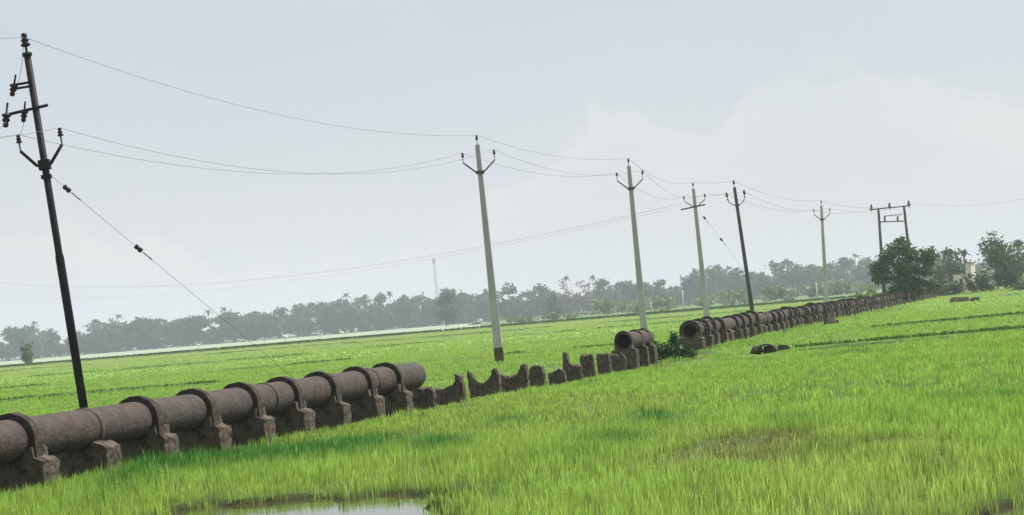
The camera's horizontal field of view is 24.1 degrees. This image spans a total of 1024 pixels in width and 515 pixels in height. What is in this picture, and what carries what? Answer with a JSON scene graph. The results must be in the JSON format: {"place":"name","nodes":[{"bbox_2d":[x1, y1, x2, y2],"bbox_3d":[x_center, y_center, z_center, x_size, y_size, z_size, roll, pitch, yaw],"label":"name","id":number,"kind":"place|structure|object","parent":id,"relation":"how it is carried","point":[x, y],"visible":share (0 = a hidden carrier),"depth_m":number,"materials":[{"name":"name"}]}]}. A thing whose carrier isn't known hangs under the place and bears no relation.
{"place":"outdoors","nodes":[
{"label":"outdoors","id":0,"kind":"place"},
{"bbox_2d":[0,322,481,364],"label":"pale field","id":1,"kind":"structure","parent":0,"point":[442,327],"depth_m":628.47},
{"bbox_2d":[0,383,1023,514],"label":"grass","id":2,"kind":"structure","parent":0,"point":[542,455],"depth_m":22.56,"materials":[{"name":"plant"}]},
{"bbox_2d":[0,330,1023,458],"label":"grass","id":3,"kind":"structure","parent":0,"point":[737,370],"depth_m":39.58,"materials":[{"name":"plant"}]},
{"bbox_2d":[0,301,1023,413],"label":"grass","id":4,"kind":"structure","parent":0,"point":[558,346],"depth_m":86.95,"materials":[{"name":"plant"}]},
{"bbox_2d":[0,281,1023,514],"bbox_3d":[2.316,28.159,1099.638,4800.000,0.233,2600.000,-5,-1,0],"label":"ground","id":5,"kind":"structure","parent":0,"point":[1004,503],"depth_m":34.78,"materials":[{"name":"plant"}]},
{"bbox_2d":[0,326,33,360],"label":"broad tree","id":6,"kind":"object","parent":5,"relation":"on","point":[12,348],"visible":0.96,"depth_m":943.43,"materials":[{"name":"green plant"}]},
{"bbox_2d":[0,325,49,356],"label":"broad tree","id":7,"kind":"object","parent":5,"relation":"on","point":[40,346],"visible":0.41,"depth_m":959.42,"materials":[{"name":"green plant"}]},
{"bbox_2d":[19,342,35,362],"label":"lone bush","id":8,"kind":"object","parent":5,"relation":"on","point":[28,358],"visible":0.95,"depth_m":349.67,"materials":[{"name":"green plant"}]},
{"bbox_2d":[0,412,59,492],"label":"pipe support","id":9,"kind":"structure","parent":5,"relation":"on","point":[36,463],"depth_m":26.24,"materials":[{"name":"concrete"}]},
{"bbox_2d":[1,33,87,407],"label":"electric pole","id":10,"kind":"object","parent":5,"relation":"on","point":[44,164],"visible":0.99,"depth_m":47.98,"materials":[{"name":"black metal"}]},
{"bbox_2d":[52,176,294,378],"bbox_3d":[-6.431,0.646,47.683,5.277,5.064,0.108,-5,-1,7],"label":"stay wire","id":11,"kind":"object","parent":10,"relation":"attached to","point":[136,246],"visible":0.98,"depth_m":47.79,"materials":[{"name":"metal"}]},
{"bbox_2d":[28,38,467,135],"bbox_3d":[-5.460,-4.007,63.626,0.008,0.787,32.157,-5,-1,15],"label":"overhead wire","id":12,"kind":"object","parent":10,"relation":"attached to","point":[260,110],"visible":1,"depth_m":60.51,"materials":[{"name":"metal"}]},
{"bbox_2d":[37,328,69,357],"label":"broad tree","id":13,"kind":"object","parent":5,"relation":"on","point":[59,349],"visible":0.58,"depth_m":980.70,"materials":[{"name":"green plant"}]},
{"bbox_2d":[50,440,121,479],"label":"pipe support","id":14,"kind":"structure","parent":5,"relation":"on","point":[92,455],"depth_m":28.04,"materials":[{"name":"concrete"}]},
{"bbox_2d":[67,320,126,353],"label":"broad tree","id":15,"kind":"object","parent":5,"relation":"on","point":[104,331],"visible":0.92,"depth_m":951.45,"materials":[{"name":"green plant"}]},
{"bbox_2d":[0,384,211,402],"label":"field bund","id":16,"kind":"structure","parent":5,"relation":"on","point":[105,391],"depth_m":81.25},
{"bbox_2d":[118,316,161,349],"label":"broad tree","id":17,"kind":"object","parent":5,"relation":"on","point":[139,325],"visible":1,"depth_m":942.30,"materials":[{"name":"green plant"}]},
{"bbox_2d":[118,396,178,465],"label":"pipe support","id":18,"kind":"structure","parent":5,"relation":"on","point":[159,435],"depth_m":29.85,"materials":[{"name":"concrete"}]},
{"bbox_2d":[137,318,184,349],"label":"broad tree","id":19,"kind":"object","parent":5,"relation":"on","point":[170,337],"visible":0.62,"depth_m":962.59,"materials":[{"name":"green plant"}]},
{"bbox_2d":[10,361,337,388],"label":"field bund","id":20,"kind":"structure","parent":5,"relation":"on","point":[257,367],"depth_m":113.42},
{"bbox_2d":[85,355,304,373],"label":"field bund","id":21,"kind":"structure","parent":5,"relation":"on","point":[206,362],"depth_m":159.06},
{"bbox_2d":[183,315,211,345],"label":"broad tree","id":22,"kind":"object","parent":5,"relation":"on","point":[196,323],"visible":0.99,"depth_m":951.45,"materials":[{"name":"green plant"}]},
{"bbox_2d":[175,388,232,456],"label":"pipe support","id":23,"kind":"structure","parent":5,"relation":"on","point":[213,430],"depth_m":31.75,"materials":[{"name":"concrete"}]},
{"bbox_2d":[200,317,225,344],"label":"broad tree","id":24,"kind":"object","parent":5,"relation":"on","point":[216,338],"visible":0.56,"depth_m":968.76,"materials":[{"name":"green plant"}]},
{"bbox_2d":[214,309,252,342],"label":"broad tree","id":25,"kind":"object","parent":5,"relation":"on","point":[232,333],"visible":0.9,"depth_m":944.10,"materials":[{"name":"green plant"}]},
{"bbox_2d":[223,382,275,446],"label":"pipe support","id":26,"kind":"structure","parent":5,"relation":"on","point":[256,422],"depth_m":33.53,"materials":[{"name":"concrete"}]},
{"bbox_2d":[237,311,268,341],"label":"broad tree","id":27,"kind":"object","parent":5,"relation":"on","point":[253,325],"visible":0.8,"depth_m":957.39,"materials":[{"name":"green plant"}]},
{"bbox_2d":[259,306,291,338],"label":"broad tree","id":28,"kind":"object","parent":5,"relation":"on","point":[281,312],"visible":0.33,"depth_m":980.17,"materials":[{"name":"green plant"}]},
{"bbox_2d":[266,376,316,436],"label":"pipe support","id":29,"kind":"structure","parent":5,"relation":"on","point":[298,415],"depth_m":35.34,"materials":[{"name":"concrete"}]},
{"bbox_2d":[278,304,321,336],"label":"broad tree","id":30,"kind":"object","parent":5,"relation":"on","point":[291,323],"visible":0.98,"depth_m":952.06,"materials":[{"name":"green plant"}]},
{"bbox_2d":[307,301,339,334],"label":"broad tree","id":31,"kind":"object","parent":5,"relation":"on","point":[314,306],"visible":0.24,"depth_m":970.25,"materials":[{"name":"green plant"}]},
{"bbox_2d":[303,371,351,429],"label":"pipe support","id":32,"kind":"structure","parent":5,"relation":"on","point":[334,410],"depth_m":37.13,"materials":[{"name":"concrete"}]},
{"bbox_2d":[318,298,363,333],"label":"broad tree","id":33,"kind":"object","parent":5,"relation":"on","point":[336,321],"visible":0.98,"depth_m":941.06,"materials":[{"name":"green plant"}]},
{"bbox_2d":[342,366,385,422],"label":"pipe support","id":34,"kind":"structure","parent":5,"relation":"on","point":[370,403],"depth_m":39.03,"materials":[{"name":"concrete"}]},
{"bbox_2d":[0,362,425,463],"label":"water pipe","id":35,"kind":"object","parent":34,"relation":"on","point":[73,430],"visible":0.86,"depth_m":30.81,"materials":[{"name":"metal"}]},
{"bbox_2d":[351,297,386,331],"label":"broad tree","id":36,"kind":"object","parent":5,"relation":"on","point":[373,309],"visible":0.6,"depth_m":958.47,"materials":[{"name":"green plant"}]},
{"bbox_2d":[372,291,394,329],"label":"broad tree","id":37,"kind":"object","parent":5,"relation":"on","point":[380,297],"visible":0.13,"depth_m":980.49,"materials":[{"name":"green plant"}]},
{"bbox_2d":[372,362,413,417],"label":"pipe support","id":38,"kind":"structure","parent":5,"relation":"on","point":[399,396],"depth_m":40.73,"materials":[{"name":"concrete"}]},
{"bbox_2d":[188,347,605,382],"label":"field bund","id":39,"kind":"structure","parent":5,"relation":"on","point":[394,363],"depth_m":91.19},
{"bbox_2d":[0,289,1023,400],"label":"bund weeds","id":40,"kind":"object","parent":39,"relation":"on","point":[859,340],"visible":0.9,"depth_m":83.80,"materials":[{"name":"green plant"}]},
{"bbox_2d":[386,294,421,328],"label":"broad tree","id":41,"kind":"object","parent":5,"relation":"on","point":[404,302],"visible":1,"depth_m":951.51,"materials":[{"name":"green plant"}]},
{"bbox_2d":[409,292,434,326],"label":"broad tree","id":42,"kind":"object","parent":5,"relation":"on","point":[422,310],"visible":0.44,"depth_m":970.63,"materials":[{"name":"green plant"}]},
{"bbox_2d":[409,386,437,410],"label":"pipe support","id":43,"kind":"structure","parent":5,"relation":"on","point":[424,398],"depth_m":43.04,"materials":[{"name":"concrete"}]},
{"bbox_2d":[434,290,461,325],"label":"broad tree","id":44,"kind":"object","parent":5,"relation":"on","point":[448,315],"visible":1,"depth_m":699.61,"materials":[{"name":"green plant"}]},
{"bbox_2d":[434,374,466,404],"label":"pipe support","id":45,"kind":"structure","parent":5,"relation":"on","point":[456,391],"depth_m":44.84,"materials":[{"name":"concrete"}]},
{"bbox_2d":[433,288,470,323],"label":"broad tree","id":46,"kind":"object","parent":5,"relation":"on","point":[461,300],"visible":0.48,"depth_m":943.27,"materials":[{"name":"green plant"}]},
{"bbox_2d":[456,293,489,321],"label":"broad tree","id":47,"kind":"object","parent":5,"relation":"on","point":[480,300],"visible":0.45,"depth_m":961.60,"materials":[{"name":"green plant"}]},
{"bbox_2d":[461,135,503,362],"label":"electric pole","id":48,"kind":"object","parent":5,"relation":"on","point":[498,347],"visible":0.96,"depth_m":78.94,"materials":[{"name":"concrete"}]},
{"bbox_2d":[467,368,502,398],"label":"pipe support","id":49,"kind":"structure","parent":5,"relation":"on","point":[491,384],"depth_m":48.03,"materials":[{"name":"concrete"}]},
{"bbox_2d":[0,284,1009,367],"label":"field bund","id":50,"kind":"structure","parent":5,"relation":"on","point":[414,333],"depth_m":338.80,"materials":[{"name":"plant"}]},
{"bbox_2d":[0,281,1023,366],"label":"hedge","id":51,"kind":"object","parent":50,"relation":"on","point":[481,326],"visible":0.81,"depth_m":338.25,"materials":[{"name":"green plant"}]},
{"bbox_2d":[1,256,1019,359],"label":"wood","id":52,"kind":"object","parent":5,"relation":"on","point":[270,326],"visible":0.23,"depth_m":957.62,"materials":[{"name":"green plant"}]},
{"bbox_2d":[498,283,527,319],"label":"broad tree","id":53,"kind":"object","parent":5,"relation":"on","point":[517,307],"visible":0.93,"depth_m":952.29,"materials":[{"name":"green plant"}]},
{"bbox_2d":[501,363,528,392],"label":"pipe support","id":54,"kind":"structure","parent":5,"relation":"on","point":[514,383],"depth_m":50.47,"materials":[{"name":"concrete"}]},
{"bbox_2d":[529,365,546,387],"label":"pipe support","id":55,"kind":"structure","parent":5,"relation":"on","point":[537,374],"depth_m":52.64,"materials":[{"name":"concrete"}]},
{"bbox_2d":[527,283,555,316],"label":"broad tree","id":56,"kind":"object","parent":5,"relation":"on","point":[539,302],"visible":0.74,"depth_m":943.66,"materials":[{"name":"green plant"}]},
{"bbox_2d":[545,294,564,313],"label":"broad tree","id":57,"kind":"object","parent":5,"relation":"on","point":[549,302],"visible":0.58,"depth_m":699.77,"materials":[{"name":"green plant"}]},
{"bbox_2d":[547,368,567,384],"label":"pipe support","id":58,"kind":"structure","parent":5,"relation":"on","point":[558,375],"depth_m":54.82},
{"bbox_2d":[554,279,572,311],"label":"bare tree","id":59,"kind":"object","parent":5,"relation":"on","point":[561,300],"visible":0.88,"depth_m":919.39,"materials":[{"name":"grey plant"}]},
{"bbox_2d":[562,352,582,381],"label":"pipe support","id":60,"kind":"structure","parent":5,"relation":"on","point":[573,372],"depth_m":56.40,"materials":[{"name":"concrete"}]},
{"bbox_2d":[344,306,807,344],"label":"field bund","id":61,"kind":"structure","parent":5,"relation":"on","point":[486,332],"depth_m":232.56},
{"bbox_2d":[572,279,595,312],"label":"bare tree","id":62,"kind":"object","parent":5,"relation":"on","point":[584,299],"visible":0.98,"depth_m":919.89,"materials":[{"name":"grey plant"}]},
{"bbox_2d":[580,354,595,377],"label":"pipe support","id":63,"kind":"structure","parent":5,"relation":"on","point":[587,363],"depth_m":58.22,"materials":[{"name":"concrete"}]},
{"bbox_2d":[596,353,611,374],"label":"pipe support","id":64,"kind":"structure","parent":5,"relation":"on","point":[604,366],"depth_m":60.12,"materials":[{"name":"concrete"}]},
{"bbox_2d":[587,278,625,310],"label":"broad tree","id":65,"kind":"object","parent":5,"relation":"on","point":[601,283],"visible":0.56,"depth_m":951.73,"materials":[{"name":"green plant"}]},
{"bbox_2d":[609,353,626,371],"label":"pipe support","id":66,"kind":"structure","parent":5,"relation":"on","point":[618,362],"depth_m":61.76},
{"bbox_2d":[606,280,633,301],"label":"broad tree","id":67,"kind":"object","parent":5,"relation":"on","point":[619,285],"visible":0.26,"depth_m":970.24,"materials":[{"name":"green plant"}]},
{"bbox_2d":[611,331,639,369],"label":"pipe support","id":68,"kind":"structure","parent":5,"relation":"on","point":[631,353],"depth_m":63.10,"materials":[{"name":"concrete"}]},
{"bbox_2d":[614,330,653,350],"bbox_3d":[3.319,2.225,64.907,0.470,0.470,3.646,-5,-1,13],"label":"water pipe","id":69,"kind":"object","parent":68,"relation":"on","point":[621,338],"visible":0.91,"depth_m":64.25,"materials":[{"name":"metal"}]},
{"bbox_2d":[468,293,794,324],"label":"scrub","id":70,"kind":"object","parent":5,"relation":"on","point":[557,315],"visible":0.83,"depth_m":500.83,"materials":[{"name":"green plant"}]},
{"bbox_2d":[616,158,647,329],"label":"electric pole","id":71,"kind":"object","parent":5,"relation":"on","point":[641,299],"visible":0.91,"depth_m":96.94,"materials":[{"name":"concrete"}]},
{"bbox_2d":[620,282,653,303],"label":"broad tree","id":72,"kind":"object","parent":5,"relation":"on","point":[629,290],"visible":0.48,"depth_m":943.13,"materials":[{"name":"green plant"}]},
{"bbox_2d":[624,329,649,366],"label":"pipe support","id":73,"kind":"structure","parent":5,"relation":"on","point":[644,356],"depth_m":64.69,"materials":[{"name":"concrete"}]},
{"bbox_2d":[637,328,657,363],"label":"pipe support","id":74,"kind":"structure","parent":5,"relation":"on","point":[652,348],"depth_m":65.92,"materials":[{"name":"concrete"}]},
{"bbox_2d":[649,279,675,296],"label":"broad tree","id":75,"kind":"object","parent":5,"relation":"on","point":[662,282],"visible":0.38,"depth_m":961.26,"materials":[{"name":"green plant"}]},
{"bbox_2d":[653,331,698,360],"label":"leafy shrub","id":76,"kind":"object","parent":5,"relation":"on","point":[674,347],"visible":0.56,"depth_m":67.35,"materials":[{"name":"green plant"}]},
{"bbox_2d":[678,320,705,350],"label":"pipe support","id":77,"kind":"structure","parent":5,"relation":"on","point":[698,340],"depth_m":74.40,"materials":[{"name":"concrete"}]},
{"bbox_2d":[679,270,707,302],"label":"broad tree","id":78,"kind":"object","parent":5,"relation":"on","point":[688,286],"visible":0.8,"depth_m":952.03,"materials":[{"name":"green plant"}]},
{"bbox_2d":[681,183,709,320],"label":"electric pole","id":79,"kind":"object","parent":5,"relation":"on","point":[703,282],"visible":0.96,"depth_m":118.94,"materials":[{"name":"concrete"}]},
{"bbox_2d":[692,318,714,348],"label":"pipe support","id":80,"kind":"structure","parent":5,"relation":"on","point":[709,337],"depth_m":76.06,"materials":[{"name":"concrete"}]},
{"bbox_2d":[698,316,720,344],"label":"pipe support","id":81,"kind":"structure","parent":5,"relation":"on","point":[717,338],"depth_m":77.93,"materials":[{"name":"concrete"}]},
{"bbox_2d":[699,265,728,287],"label":"broad tree","id":82,"kind":"object","parent":5,"relation":"on","point":[713,274],"visible":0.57,"depth_m":970.51,"materials":[{"name":"green plant"}]},
{"bbox_2d":[714,317,729,343],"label":"pipe support","id":83,"kind":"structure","parent":5,"relation":"on","point":[724,335],"depth_m":79.75,"materials":[{"name":"concrete"}]},
{"bbox_2d":[722,315,743,338],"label":"pipe support","id":84,"kind":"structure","parent":5,"relation":"on","point":[738,333],"depth_m":83.34,"materials":[{"name":"concrete"}]},
{"bbox_2d":[721,267,745,292],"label":"broad tree","id":85,"kind":"object","parent":5,"relation":"on","point":[738,281],"visible":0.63,"depth_m":943.69,"materials":[{"name":"green plant"}]},
{"bbox_2d":[725,180,753,314],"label":"electric pole","id":86,"kind":"object","parent":5,"relation":"on","point":[748,284],"visible":0.94,"depth_m":122.96,"materials":[{"name":"brown metal"}]},
{"bbox_2d":[735,312,756,337],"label":"pipe support","id":87,"kind":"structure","parent":5,"relation":"on","point":[753,330],"depth_m":86.90,"materials":[{"name":"concrete"}]},
{"bbox_2d":[743,271,770,299],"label":"broad tree","id":88,"kind":"object","parent":5,"relation":"on","point":[760,279],"visible":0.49,"depth_m":960.10,"materials":[{"name":"green plant"}]},
{"bbox_2d":[749,344,790,354],"bbox_3d":[6.703,2.368,62.362,1.080,0.271,0.520,-5,-1,0],"label":"pier rubble","id":89,"kind":"object","parent":5,"relation":"on","point":[768,348],"visible":1,"depth_m":62.24,"materials":[{"name":"concrete"}]},
{"bbox_2d":[764,258,801,290],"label":"broad tree","id":90,"kind":"object","parent":5,"relation":"on","point":[787,277],"visible":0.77,"depth_m":952.16,"materials":[{"name":"green plant"}]},
{"bbox_2d":[591,266,1023,314],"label":"scrub","id":91,"kind":"object","parent":5,"relation":"on","point":[837,287],"visible":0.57,"depth_m":584.50,"materials":[{"name":"green plant"}]},
{"bbox_2d":[793,264,838,292],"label":"broad tree","id":92,"kind":"object","parent":5,"relation":"on","point":[805,275],"visible":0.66,"depth_m":943.34,"materials":[{"name":"green plant"}]},
{"bbox_2d":[813,201,830,301],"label":"electric pole","id":93,"kind":"object","parent":5,"relation":"on","point":[825,283],"visible":0.91,"depth_m":156.94,"materials":[{"name":"concrete"}]},
{"bbox_2d":[833,257,854,278],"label":"broad tree","id":94,"kind":"object","parent":5,"relation":"on","point":[844,262],"visible":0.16,"depth_m":980.61,"materials":[{"name":"green plant"}]},
{"bbox_2d":[847,255,880,289],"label":"broad tree","id":95,"kind":"object","parent":5,"relation":"on","point":[862,273],"visible":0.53,"depth_m":951.57,"materials":[{"name":"green plant"}]},
{"bbox_2d":[869,201,915,301],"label":"double pole","id":96,"kind":"object","parent":5,"relation":"on","point":[880,237],"visible":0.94,"depth_m":177.91,"materials":[{"name":"concrete"}]},
{"bbox_2d":[866,233,944,302],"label":"broad tree","id":97,"kind":"object","parent":5,"relation":"on","point":[905,280],"visible":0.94,"depth_m":171.67,"materials":[{"name":"green plant"}]},
{"bbox_2d":[798,329,1023,350],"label":"field bund","id":98,"kind":"structure","parent":5,"relation":"on","point":[846,345],"depth_m":62.95,"materials":[{"name":"plant"}]},
{"bbox_2d":[926,262,957,286],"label":"broad tree","id":99,"kind":"object","parent":5,"relation":"on","point":[940,276],"visible":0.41,"depth_m":339.24,"materials":[{"name":"green plant"}]},
{"bbox_2d":[941,280,966,295],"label":"bush","id":100,"kind":"object","parent":5,"relation":"on","point":[955,288],"visible":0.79,"depth_m":221.70,"materials":[{"name":"green plant"}]},
{"bbox_2d":[936,245,976,281],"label":"broad tree","id":101,"kind":"object","parent":5,"relation":"on","point":[954,268],"visible":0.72,"depth_m":329.48,"materials":[{"name":"green plant"}]},
{"bbox_2d":[952,262,975,290],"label":"house","id":102,"kind":"structure","parent":5,"relation":"on","point":[970,268],"depth_m":274.17,"materials":[{"name":"paint"}]},
{"bbox_2d":[961,272,982,291],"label":"bush","id":103,"kind":"object","parent":5,"relation":"on","point":[972,286],"visible":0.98,"depth_m":232.75,"materials":[{"name":"green plant"}]},
{"bbox_2d":[972,273,997,291],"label":"bush","id":104,"kind":"object","parent":5,"relation":"on","point":[983,285],"visible":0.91,"depth_m":235.56,"materials":[{"name":"green plant"}]},
{"bbox_2d":[976,231,1016,287],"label":"broad tree","id":105,"kind":"object","parent":5,"relation":"on","point":[992,252],"visible":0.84,"depth_m":269.69,"materials":[{"name":"green plant"}]},
{"bbox_2d":[989,252,1021,288],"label":"broad tree","id":106,"kind":"object","parent":5,"relation":"on","point":[1008,276],"visible":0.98,"depth_m":254.72,"materials":[{"name":"green plant"}]},
{"bbox_2d":[1001,240,1023,276],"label":"broad tree","id":107,"kind":"object","parent":5,"relation":"on","point":[1019,260],"visible":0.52,"depth_m":328.94,"materials":[{"name":"green plant"}]},
{"bbox_2d":[0,0,1023,358],"label":"sky","id":108,"kind":"structure","parent":0,"point":[854,104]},
{"bbox_2d":[173,493,1023,514],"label":"water","id":109,"kind":"structure","parent":0,"point":[390,505],"depth_m":21.24,"materials":[{"name":"grey liquid"}]},
{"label":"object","id":110,"kind":"object","parent":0,"visible":0},
{"bbox_2d":[682,288,948,337],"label":"water pipe","id":111,"kind":"object","parent":110,"relation":"on","point":[688,329],"visible":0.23,"depth_m":86.88,"materials":[{"name":"metal"}]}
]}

